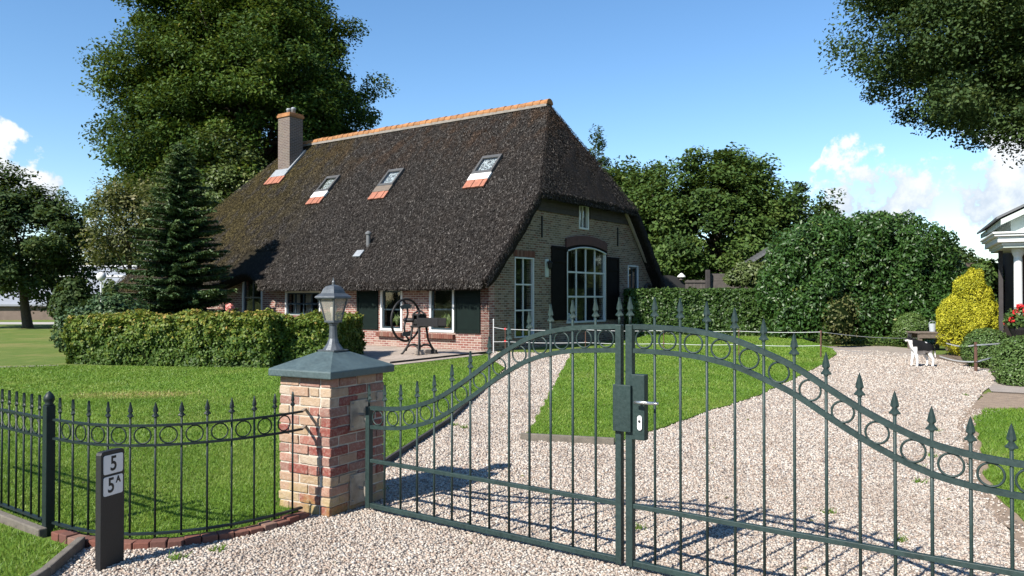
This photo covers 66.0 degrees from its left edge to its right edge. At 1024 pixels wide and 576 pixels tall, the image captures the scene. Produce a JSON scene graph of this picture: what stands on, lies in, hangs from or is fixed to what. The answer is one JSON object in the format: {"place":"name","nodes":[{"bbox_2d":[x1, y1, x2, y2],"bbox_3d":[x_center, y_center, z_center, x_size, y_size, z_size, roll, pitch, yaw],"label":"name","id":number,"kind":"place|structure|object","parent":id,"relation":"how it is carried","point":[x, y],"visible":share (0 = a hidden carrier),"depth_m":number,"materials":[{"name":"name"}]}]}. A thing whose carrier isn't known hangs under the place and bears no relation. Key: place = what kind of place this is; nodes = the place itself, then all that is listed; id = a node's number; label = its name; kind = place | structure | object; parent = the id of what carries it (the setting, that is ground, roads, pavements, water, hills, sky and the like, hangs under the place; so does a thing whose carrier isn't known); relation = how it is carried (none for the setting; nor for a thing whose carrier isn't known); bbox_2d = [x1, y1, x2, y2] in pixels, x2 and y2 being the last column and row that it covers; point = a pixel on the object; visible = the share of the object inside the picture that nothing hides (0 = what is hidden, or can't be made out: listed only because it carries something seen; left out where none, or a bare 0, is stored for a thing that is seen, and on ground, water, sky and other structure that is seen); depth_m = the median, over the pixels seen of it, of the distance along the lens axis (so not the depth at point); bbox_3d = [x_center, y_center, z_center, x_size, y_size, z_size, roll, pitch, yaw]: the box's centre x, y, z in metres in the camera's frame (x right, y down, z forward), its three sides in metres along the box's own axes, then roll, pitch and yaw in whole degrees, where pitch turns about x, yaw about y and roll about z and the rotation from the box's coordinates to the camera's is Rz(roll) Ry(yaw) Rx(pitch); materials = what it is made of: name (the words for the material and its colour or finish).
{"place":"outdoors","nodes":[
{"label":"outdoors","id":0,"kind":"place"},
{"bbox_2d":[0,322,53,323],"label":"road","id":1,"kind":"structure","parent":0,"point":[21,322],"depth_m":51.09,"materials":[{"name":"grey asphalt"}]},
{"bbox_2d":[0,523,67,575],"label":"verge grass","id":2,"kind":"structure","parent":0,"point":[31,555],"depth_m":5.06,"materials":[{"name":"green plant"}]},
{"bbox_2d":[0,275,124,319],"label":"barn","id":3,"kind":"structure","parent":0,"point":[9,308],"depth_m":58.18,"materials":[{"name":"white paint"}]},
{"bbox_2d":[80,265,136,274],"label":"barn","id":4,"kind":"structure","parent":0,"point":[115,272],"depth_m":72.98,"materials":[{"name":"white"}]},
{"bbox_2d":[0,355,504,538],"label":"front lawn","id":5,"kind":"structure","parent":0,"point":[226,412],"depth_m":9.53,"materials":[{"name":"green plant"}]},
{"bbox_2d":[361,345,496,364],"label":"patio","id":6,"kind":"structure","parent":0,"point":[388,354],"depth_m":22.77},
{"bbox_2d":[390,298,445,354],"bbox_3d":[-2.614,1.098,22.304,1.370,1.630,1.268,0,-1,35],"label":"chaff cutter","id":7,"kind":"object","parent":6,"relation":"on","point":[419,320],"visible":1,"depth_m":22.40,"materials":[{"name":"metal"}]},
{"bbox_2d":[414,350,424,354],"bbox_3d":[-2.620,1.821,22.329,0.280,0.130,0.180,0,-1,-17],"label":"stone block","id":8,"kind":"object","parent":6,"relation":"on","point":[422,352],"depth_m":22.25,"materials":[{"name":"stone"}]},
{"bbox_2d":[425,350,436,353],"bbox_3d":[-2.330,1.836,22.729,0.320,0.110,0.180,0,-1,11],"label":"stone block","id":9,"kind":"object","parent":6,"relation":"on","point":[430,352],"depth_m":22.65,"materials":[{"name":"grey stone"}]},
{"bbox_2d":[390,351,486,362],"bbox_3d":[-1.797,1.860,21.302,0.057,0.060,4.602,0,-1,31],"label":"patio edging","id":10,"kind":"object","parent":6,"relation":"on","point":[484,352],"visible":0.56,"depth_m":20.87,"materials":[{"name":"concrete"}]},
{"bbox_2d":[0,320,1009,540],"bbox_3d":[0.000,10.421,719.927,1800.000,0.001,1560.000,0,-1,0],"label":"ground","id":11,"kind":"structure","parent":0,"point":[19,346],"depth_m":26.59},
{"bbox_2d":[0,510,46,537],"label":"kerb edging","id":12,"kind":"object","parent":11,"relation":"on","point":[16,522],"visible":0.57,"depth_m":5.55,"materials":[{"name":"grey concrete"}]},
{"bbox_2d":[0,389,42,521],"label":"iron fence panel","id":13,"kind":"object","parent":12,"relation":"on","point":[31,416],"visible":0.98,"depth_m":5.72,"materials":[{"name":"paint"}]},
{"bbox_2d":[42,391,55,535],"bbox_3d":[-3.225,1.242,5.485,0.072,1.050,0.072,-1,-1,36],"label":"fence post","id":14,"kind":"object","parent":11,"relation":"on","point":[48,464],"visible":0.82,"depth_m":5.46,"materials":[{"name":"metal"}]},
{"bbox_2d":[29,537,84,575],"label":"timber edging","id":15,"kind":"object","parent":11,"relation":"on","point":[56,563],"visible":0.86,"depth_m":4.80,"materials":[{"name":"grey wood"}]},
{"bbox_2d":[0,157,132,327],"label":"garden tree","id":16,"kind":"object","parent":11,"relation":"on","point":[52,254],"visible":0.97,"depth_m":41.50,"materials":[{"name":"green plant"}]},
{"bbox_2d":[47,276,94,328],"bbox_3d":[-21.907,0.783,40.038,3.076,2.863,2.209,0,-1,0],"label":"dark shrub","id":17,"kind":"object","parent":11,"relation":"on","point":[73,292],"visible":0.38,"depth_m":39.42,"materials":[{"name":"green plant"}]},
{"bbox_2d":[49,290,149,352],"bbox_3d":[-12.504,1.026,24.064,3.079,1.920,2.256,0,-1,0],"label":"conifer shrub","id":18,"kind":"object","parent":11,"relation":"on","point":[114,302],"visible":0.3,"depth_m":23.65,"materials":[{"name":"green plant"}]},
{"bbox_2d":[96,272,105,301],"bbox_3d":[-15.900,0.702,30.494,0.360,2.640,0.351,0,-1,0],"label":"globe lamp","id":19,"kind":"object","parent":11,"relation":"on","point":[100,276],"visible":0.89,"depth_m":30.43,"materials":[{"name":"white glass"}]},
{"bbox_2d":[95,448,123,570],"bbox_3d":[-2.451,1.374,4.809,0.048,0.770,0.180,0,-1,19],"label":"number post","id":20,"kind":"object","parent":11,"relation":"on","point":[109,530],"visible":0.98,"depth_m":4.78,"materials":[{"name":"black plastic"}]},
{"bbox_2d":[99,279,120,300],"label":"pale shrub","id":21,"kind":"object","parent":11,"relation":"on","point":[111,285],"visible":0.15,"depth_m":32.82,"materials":[{"name":"green plant"}]},
{"bbox_2d":[70,251,149,271],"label":"distant tree","id":22,"kind":"object","parent":11,"relation":"on","point":[123,261],"visible":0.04,"depth_m":83.86,"materials":[{"name":"green plant"}]},
{"bbox_2d":[74,171,167,300],"bbox_3d":[-17.215,-1.567,36.092,5.049,7.513,4.681,0,-1,0],"label":"birch tree","id":23,"kind":"object","parent":11,"relation":"on","point":[118,202],"visible":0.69,"depth_m":35.06,"materials":[{"name":"green plant"}]},
{"bbox_2d":[60,308,289,367],"bbox_3d":[-8.196,1.198,19.469,6.077,1.447,1.626,0,-1,15],"label":"beech hedge","id":24,"kind":"object","parent":11,"relation":"on","point":[194,337],"visible":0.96,"depth_m":18.88,"materials":[{"name":"green plant"}]},
{"bbox_2d":[112,144,243,314],"bbox_3d":[-12.002,-1.550,28.564,4.968,7.405,5.029,0,-1,0],"label":"spruce tree","id":25,"kind":"object","parent":11,"relation":"on","point":[178,256],"visible":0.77,"depth_m":27.98,"materials":[{"name":"green plant"}]},
{"bbox_2d":[51,511,309,549],"bbox_3d":[-2.267,1.708,5.423,1.708,0.106,0.529,0,-1,-17],"label":"brick edging","id":26,"kind":"object","parent":11,"relation":"on","point":[67,535],"visible":0.47,"depth_m":5.29,"materials":[{"name":"red brick"}]},
{"bbox_2d":[52,392,305,537],"bbox_3d":[-2.283,1.201,5.498,1.717,0.891,0.548,0,-1,-20],"label":"iron fence panel","id":27,"kind":"object","parent":26,"relation":"on","point":[130,425],"visible":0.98,"depth_m":5.32,"materials":[{"name":"paint"}]},
{"bbox_2d":[133,122,268,228],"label":"garden tree","id":28,"kind":"object","parent":11,"relation":"on","point":[231,179],"visible":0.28,"depth_m":40.26,"materials":[{"name":"green plant"}]},
{"bbox_2d":[225,303,234,311],"bbox_3d":[-7.050,1.133,19.684,0.222,1.514,0.226,0,-1,30],"label":"pink bloom","id":29,"kind":"object","parent":11,"relation":"on","point":[229,306],"visible":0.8,"depth_m":19.63,"materials":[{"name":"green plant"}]},
{"bbox_2d":[72,0,399,259],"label":"beech tree","id":30,"kind":"object","parent":11,"relation":"on","point":[238,65],"visible":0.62,"depth_m":42.10,"materials":[{"name":"green plant"}]},
{"bbox_2d":[278,310,366,364],"bbox_3d":[-4.890,1.245,20.776,1.400,1.384,4.547,0,-1,0],"label":"beech hedge","id":31,"kind":"object","parent":11,"relation":"on","point":[306,334],"visible":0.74,"depth_m":18.72,"materials":[{"name":"green plant"}]},
{"bbox_2d":[268,351,393,516],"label":"gate pillar","id":32,"kind":"structure","parent":11,"relation":"on","point":[329,390],"depth_m":6.02,"materials":[{"name":"brick"}]},
{"bbox_2d":[314,278,351,351],"bbox_3d":[-1.425,0.209,6.285,0.208,0.585,0.208,0,-1,30],"label":"lamp post","id":33,"kind":"object","parent":32,"relation":"on","point":[333,291],"visible":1,"depth_m":6.25,"materials":[{"name":"metal"}]},
{"bbox_2d":[115,99,664,350],"bbox_3d":[-5.656,-3.116,34.410,21.293,10.570,12.940,0,-1,35],"label":"farmhouse","id":34,"kind":"object","parent":11,"relation":"on","point":[474,224],"visible":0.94,"depth_m":28.76,"materials":[{"name":"plant"}]},
{"bbox_2d":[242,281,262,315],"bbox_3d":[-9.837,0.376,30.881,1.290,1.640,0.845,0,-1,35],"label":"window","id":35,"kind":"structure","parent":34,"relation":"in","point":[255,301],"depth_m":31.21,"materials":[{"name":"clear glass"}]},
{"bbox_2d":[285,291,320,314],"bbox_3d":[-7.430,0.580,29.173,1.990,0.990,0.845,0,-1,35],"label":"window","id":36,"kind":"structure","parent":34,"relation":"in","point":[303,302],"depth_m":29.25,"materials":[{"name":"white paint"}]},
{"bbox_2d":[380,290,402,330],"bbox_3d":[-3.787,0.719,26.589,1.040,1.450,0.845,0,-1,35],"label":"window","id":37,"kind":"structure","parent":34,"relation":"in","point":[393,296],"depth_m":26.52,"materials":[{"name":"white paint"}]},
{"bbox_2d":[393,312,399,326],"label":"spider plant","id":38,"kind":"object","parent":34,"relation":"on","point":[397,317],"visible":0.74,"depth_m":26.45,"materials":[{"name":"green plant"}]},
{"bbox_2d":[429,290,453,332],"bbox_3d":[-1.996,0.684,25.320,1.070,1.490,0.845,0,-1,35],"label":"window","id":39,"kind":"structure","parent":34,"relation":"in","point":[444,299],"depth_m":25.58,"materials":[{"name":"white paint"}]},
{"bbox_2d":[441,312,451,327],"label":"spider plant","id":40,"kind":"object","parent":34,"relation":"on","point":[446,316],"visible":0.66,"depth_m":25.18,"materials":[{"name":"green plant"}]},
{"bbox_2d":[514,257,533,337],"bbox_3d":[0.070,0.308,25.702,0.845,2.630,1.140,0,-1,35],"label":"window","id":41,"kind":"structure","parent":34,"relation":"in","point":[520,263],"depth_m":26.08,"materials":[{"name":"white glass"}]},
{"bbox_2d":[579,206,588,229],"bbox_3d":[2.401,-2.585,28.769,0.545,0.970,0.740,0,-1,35],"label":"window","id":42,"kind":"structure","parent":34,"relation":"in","point":[580,207],"depth_m":28.86,"materials":[{"name":"white glass"}]},
{"bbox_2d":[567,248,605,323],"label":"window","id":43,"kind":"structure","parent":34,"relation":"in","point":[583,273],"depth_m":30.32,"materials":[{"name":"white glass"}]},
{"bbox_2d":[628,265,638,288],"bbox_3d":[4.557,0.115,32.036,0.845,2.090,0.960,0,-1,35],"label":"window","id":44,"kind":"structure","parent":34,"relation":"in","point":[630,267],"depth_m":32.13,"materials":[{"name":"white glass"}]},
{"bbox_2d":[386,397,475,465],"bbox_3d":[-0.842,1.750,10.673,0.151,0.090,6.848,0,-1,7],"label":"timber edging","id":45,"kind":"object","parent":11,"relation":"on","point":[405,448],"visible":0.33,"depth_m":9.06,"materials":[{"name":"grey wood"}]},
{"bbox_2d":[587,124,613,168],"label":"slender tree","id":46,"kind":"object","parent":11,"relation":"on","point":[606,163],"visible":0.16,"depth_m":53.93,"materials":[{"name":"green plant"}]},
{"bbox_2d":[602,155,701,267],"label":"broad tree","id":47,"kind":"object","parent":11,"relation":"on","point":[632,175],"visible":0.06,"depth_m":47.91,"materials":[{"name":"green plant"}]},
{"bbox_2d":[685,280,704,288],"bbox_3d":[7.975,0.857,34.187,0.950,2.420,0.070,0,-1,0],"label":"board fence","id":48,"kind":"object","parent":11,"relation":"on","point":[698,284],"visible":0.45,"depth_m":34.20,"materials":[{"name":"wood"}]},
{"bbox_2d":[622,286,772,335],"bbox_3d":[8.352,0.891,30.281,8.176,1.924,1.419,0,-1,0],"label":"clipped hedge","id":49,"kind":"object","parent":11,"relation":"on","point":[723,303],"visible":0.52,"depth_m":29.76,"materials":[{"name":"green plant"}]},
{"bbox_2d":[705,270,709,287],"bbox_3d":[8.470,0.640,34.085,0.180,2.850,0.180,0,-1,0],"label":"timber post","id":50,"kind":"object","parent":11,"relation":"on","point":[707,278],"visible":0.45,"depth_m":34.01,"materials":[{"name":"brown wood"}]},
{"bbox_2d":[623,141,825,288],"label":"broad tree","id":51,"kind":"object","parent":11,"relation":"on","point":[734,191],"visible":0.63,"depth_m":43.69,"materials":[{"name":"green plant"}]},
{"bbox_2d":[710,274,746,287],"bbox_3d":[10.020,0.722,34.190,2.860,2.690,0.092,0,-1,0],"label":"board fence","id":52,"kind":"object","parent":11,"relation":"on","point":[716,280],"visible":0.11,"depth_m":34.20,"materials":[{"name":"wood"}]},
{"bbox_2d":[723,260,765,288],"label":"vine plant","id":53,"kind":"object","parent":11,"relation":"on","point":[742,274],"visible":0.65,"depth_m":32.78,"materials":[{"name":"green plant"}]},
{"bbox_2d":[732,247,767,288],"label":"shed","id":54,"kind":"structure","parent":11,"relation":"on","point":[760,254],"depth_m":38.13,"materials":[{"name":"grey wood"}]},
{"bbox_2d":[727,181,847,256],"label":"broad tree","id":55,"kind":"object","parent":11,"relation":"on","point":[827,206],"visible":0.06,"depth_m":46.51,"materials":[{"name":"green plant"}]},
{"bbox_2d":[814,335,907,345],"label":"border plants","id":56,"kind":"object","parent":11,"relation":"on","point":[867,341],"visible":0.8,"depth_m":26.44,"materials":[{"name":"green plant"}]},
{"bbox_2d":[891,312,928,344],"bbox_3d":[13.343,1.362,26.376,1.179,1.145,1.082,0,-1,0],"label":"box ball","id":57,"kind":"object","parent":11,"relation":"on","point":[910,321],"visible":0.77,"depth_m":26.14,"materials":[{"name":"green plant"}]},
{"bbox_2d":[814,0,1023,168],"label":"oak tree","id":58,"kind":"object","parent":11,"relation":"on","point":[984,89],"visible":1,"depth_m":24.53,"materials":[{"name":"green plant"}]},
{"bbox_2d":[906,331,950,349],"bbox_3d":[13.050,1.651,24.677,1.000,0.560,0.890,0,-1,4],"label":"garden table","id":59,"kind":"object","parent":11,"relation":"on","point":[919,335],"visible":0.62,"depth_m":24.30,"materials":[{"name":"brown wood"}]},
{"bbox_2d":[928,321,935,331],"bbox_3d":[13.280,1.206,24.887,0.231,0.336,0.230,0,-1,0],"label":"bucket","id":60,"kind":"object","parent":59,"relation":"on","point":[932,327],"visible":0.93,"depth_m":24.82,"materials":[{"name":"white metal"}]},
{"bbox_2d":[941,263,997,342],"bbox_3d":[17.350,0.541,28.786,3.900,2.920,0.140,0,-1,0],"label":"timber screen","id":61,"kind":"object","parent":11,"relation":"on","point":[967,264],"visible":0.02,"depth_m":28.73,"materials":[{"name":"brown wood"}]},
{"bbox_2d":[950,238,997,275],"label":"broad tree","id":62,"kind":"object","parent":11,"relation":"on","point":[969,257],"visible":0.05,"depth_m":45.71,"materials":[{"name":"green plant"}]},
{"bbox_2d":[974,342,977,370],"bbox_3d":[10.290,1.558,17.482,0.087,0.710,0.088,0,-1,0],"label":"tape post","id":63,"kind":"object","parent":11,"relation":"on","point":[975,358],"visible":0.93,"depth_m":17.46,"materials":[{"name":"brown wood"}]},
{"bbox_2d":[939,356,991,361],"bbox_3d":[11.694,1.604,19.160,1.587,0.470,4.156,0,-1,18],"label":"barrier tape","id":64,"kind":"object","parent":63,"relation":"attached to","point":[965,361],"visible":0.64,"depth_m":18.66,"materials":[{"name":"white plastic"}]},
{"bbox_2d":[946,341,1014,346],"bbox_3d":[11.960,1.334,19.177,1.865,0.330,4.446,0,-1,21],"label":"barrier tape","id":65,"kind":"object","parent":63,"relation":"attached to","point":[977,344],"visible":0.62,"depth_m":17.92,"materials":[{"name":"plastic"}]},
{"bbox_2d":[962,257,1004,328],"bbox_3d":[14.563,0.520,24.184,1.541,2.941,1.051,0,-1,0],"label":"climbing plant","id":66,"kind":"object","parent":11,"relation":"on","point":[989,267],"visible":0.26,"depth_m":23.95,"materials":[{"name":"green plant"}]},
{"bbox_2d":[977,204,1023,339],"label":"villa","id":67,"kind":"object","parent":11,"relation":"on","point":[1003,234],"visible":0.84,"depth_m":20.84,"materials":[{"name":"white paint"}]},
{"bbox_2d":[0,0,1023,265],"label":"sky","id":68,"kind":"structure","parent":0,"point":[660,78],"materials":[{"name":"blue"}]},
{"bbox_2d":[59,352,1023,575],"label":"gravel drive","id":69,"kind":"structure","parent":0,"point":[537,559],"depth_m":6.59,"materials":[{"name":"beige gravel"}]},
{"bbox_2d":[493,319,493,352],"bbox_3d":[-0.550,1.441,23.434,0.037,1.050,0.037,0,-1,-22],"label":"white pole","id":70,"kind":"object","parent":69,"relation":"on","point":[493,335],"visible":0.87,"depth_m":23.42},
{"bbox_2d":[365,297,631,564],"bbox_3d":[-0.202,0.872,5.402,2.295,1.619,0.070,-1,-1,36],"label":"gate leaf","id":71,"kind":"object","parent":69,"relation":"on","point":[622,408],"visible":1,"depth_m":5.19,"materials":[{"name":"paint"}]},
{"bbox_2d":[0,395,1000,567],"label":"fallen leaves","id":72,"kind":"object","parent":69,"relation":"on","point":[461,456],"visible":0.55,"depth_m":7.96,"materials":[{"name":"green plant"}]},
{"bbox_2d":[51,350,1023,575],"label":"gravel stones","id":73,"kind":"object","parent":69,"relation":"on","point":[504,563],"visible":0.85,"depth_m":6.24,"materials":[{"name":"beige gravel"}]},
{"bbox_2d":[164,394,969,560],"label":"weeds","id":74,"kind":"object","parent":69,"relation":"on","point":[637,527],"visible":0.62,"depth_m":5.30,"materials":[{"name":"green plant"}]},
{"bbox_2d":[520,433,614,444],"bbox_3d":[0.620,1.719,8.920,1.088,0.100,0.060,0,-1,17],"label":"timber edging","id":75,"kind":"object","parent":69,"relation":"on","point":[577,439],"visible":0.61,"depth_m":8.89,"materials":[{"name":"brown wood"}]},
{"bbox_2d":[820,330,821,356],"bbox_3d":[8.380,1.556,21.383,0.059,0.810,0.059,0,-1,22],"label":"tape post","id":76,"kind":"object","parent":69,"relation":"on","point":[820,343],"visible":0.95,"depth_m":21.37,"materials":[{"name":"brown wood"}]},
{"bbox_2d":[502,341,866,352],"bbox_3d":[4.824,1.717,22.309,10.884,0.302,1.372,0,-1,4],"label":"barrier tape","id":77,"kind":"object","parent":76,"relation":"attached to","point":[694,344],"visible":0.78,"depth_m":22.17,"materials":[{"name":"plastic"}]},
{"bbox_2d":[494,327,881,337],"bbox_3d":[6.070,1.340,22.536,13.087,0.382,2.680,0,-1,-4],"label":"barrier tape","id":78,"kind":"object","parent":76,"relation":"attached to","point":[743,331],"visible":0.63,"depth_m":21.93,"materials":[{"name":"plastic"}]},
{"bbox_2d":[625,297,1023,575],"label":"gate leaf","id":79,"kind":"object","parent":69,"relation":"on","point":[639,384],"visible":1,"depth_m":4.17,"materials":[{"name":"paint"}]},
{"bbox_2d":[903,333,935,366],"bbox_3d":[9.699,1.464,18.738,0.725,0.793,0.292,0,-1,8],"label":"dog","id":80,"kind":"object","parent":69,"relation":"on","point":[919,347],"visible":1,"depth_m":18.65},
{"bbox_2d":[662,275,684,288],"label":"garden gate","id":81,"kind":"structure","parent":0,"point":[670,281],"depth_m":34.30,"materials":[{"name":"wood"}]},
{"bbox_2d":[662,275,684,288],"bbox_3d":[6.825,0.758,34.323,1.550,2.620,0.060,0,-1,0],"label":"door leaf","id":82,"kind":"structure","parent":81,"relation":"in","point":[671,281],"depth_m":34.31,"materials":[{"name":"black"}]},
{"bbox_2d":[677,273,684,279],"bbox_3d":[7.360,-0.503,34.229,0.360,0.300,0.342,0,-1,0],"label":"garden lantern","id":83,"kind":"object","parent":81,"relation":"on","point":[681,276],"visible":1,"depth_m":34.14,"materials":[{"name":"white glass"}]},
{"bbox_2d":[526,334,836,440],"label":"lawn","id":84,"kind":"structure","parent":0,"point":[696,370],"depth_m":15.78,"materials":[{"name":"green plant"}]},
{"bbox_2d":[754,209,966,339],"bbox_3d":[12.491,-0.533,28.595,7.443,4.794,4.147,0,-1,0],"label":"laurel shrub","id":85,"kind":"object","parent":84,"relation":"on","point":[882,273],"visible":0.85,"depth_m":27.45,"materials":[{"name":"green plant"}]},
{"bbox_2d":[827,346,921,355],"bbox_3d":[11.200,1.943,24.228,3.400,0.040,4.700,0,-1,0],"label":"paved strip","id":86,"kind":"object","parent":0,"point":[893,350],"visible":0.5,"depth_m":24.72,"materials":[{"name":"concrete"}]},
{"bbox_2d":[819,293,859,343],"bbox_3d":[10.762,0.980,25.799,1.302,1.671,1.096,0,-1,0],"label":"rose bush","id":87,"kind":"object","parent":86,"relation":"on","point":[841,315],"visible":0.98,"depth_m":25.57,"materials":[{"name":"green plant"}]},
{"bbox_2d":[927,354,1023,394],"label":"flower bed","id":88,"kind":"object","parent":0,"point":[954,357],"visible":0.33,"depth_m":20.91,"materials":[{"name":"soil"}]},
{"bbox_2d":[935,267,1003,355],"bbox_3d":[12.897,0.653,22.296,1.753,2.549,1.571,0,-1,0],"label":"golden conifer","id":89,"kind":"object","parent":88,"relation":"on","point":[969,304],"visible":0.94,"depth_m":22.00,"materials":[{"name":"yellow plant"}]},
{"bbox_2d":[959,328,1012,367],"bbox_3d":[11.197,1.408,18.582,1.162,0.943,1.054,0,-1,0],"label":"box ball","id":90,"kind":"object","parent":88,"relation":"on","point":[982,336],"visible":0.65,"depth_m":18.36,"materials":[{"name":"green plant"}]},
{"bbox_2d":[1002,303,1023,340],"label":"geranium planter","id":91,"kind":"object","parent":88,"relation":"on","point":[1013,321],"visible":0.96,"depth_m":17.73,"materials":[{"name":"metal"}]},
{"bbox_2d":[957,392,1023,548],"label":"soil margin","id":92,"kind":"object","parent":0,"point":[990,400],"visible":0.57,"depth_m":9.12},
{"bbox_2d":[972,406,1023,520],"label":"lawn","id":93,"kind":"structure","parent":0,"point":[1005,440],"depth_m":8.81,"materials":[{"name":"green plant"}]},
{"bbox_2d":[978,368,1023,392],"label":"slab path","id":94,"kind":"structure","parent":0,"point":[996,387],"depth_m":14.32,"materials":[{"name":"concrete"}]},
{"bbox_2d":[988,334,1023,386],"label":"box ball","id":95,"kind":"object","parent":94,"relation":"on","point":[1010,361],"visible":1,"depth_m":14.77,"materials":[{"name":"green plant"}]}
]}

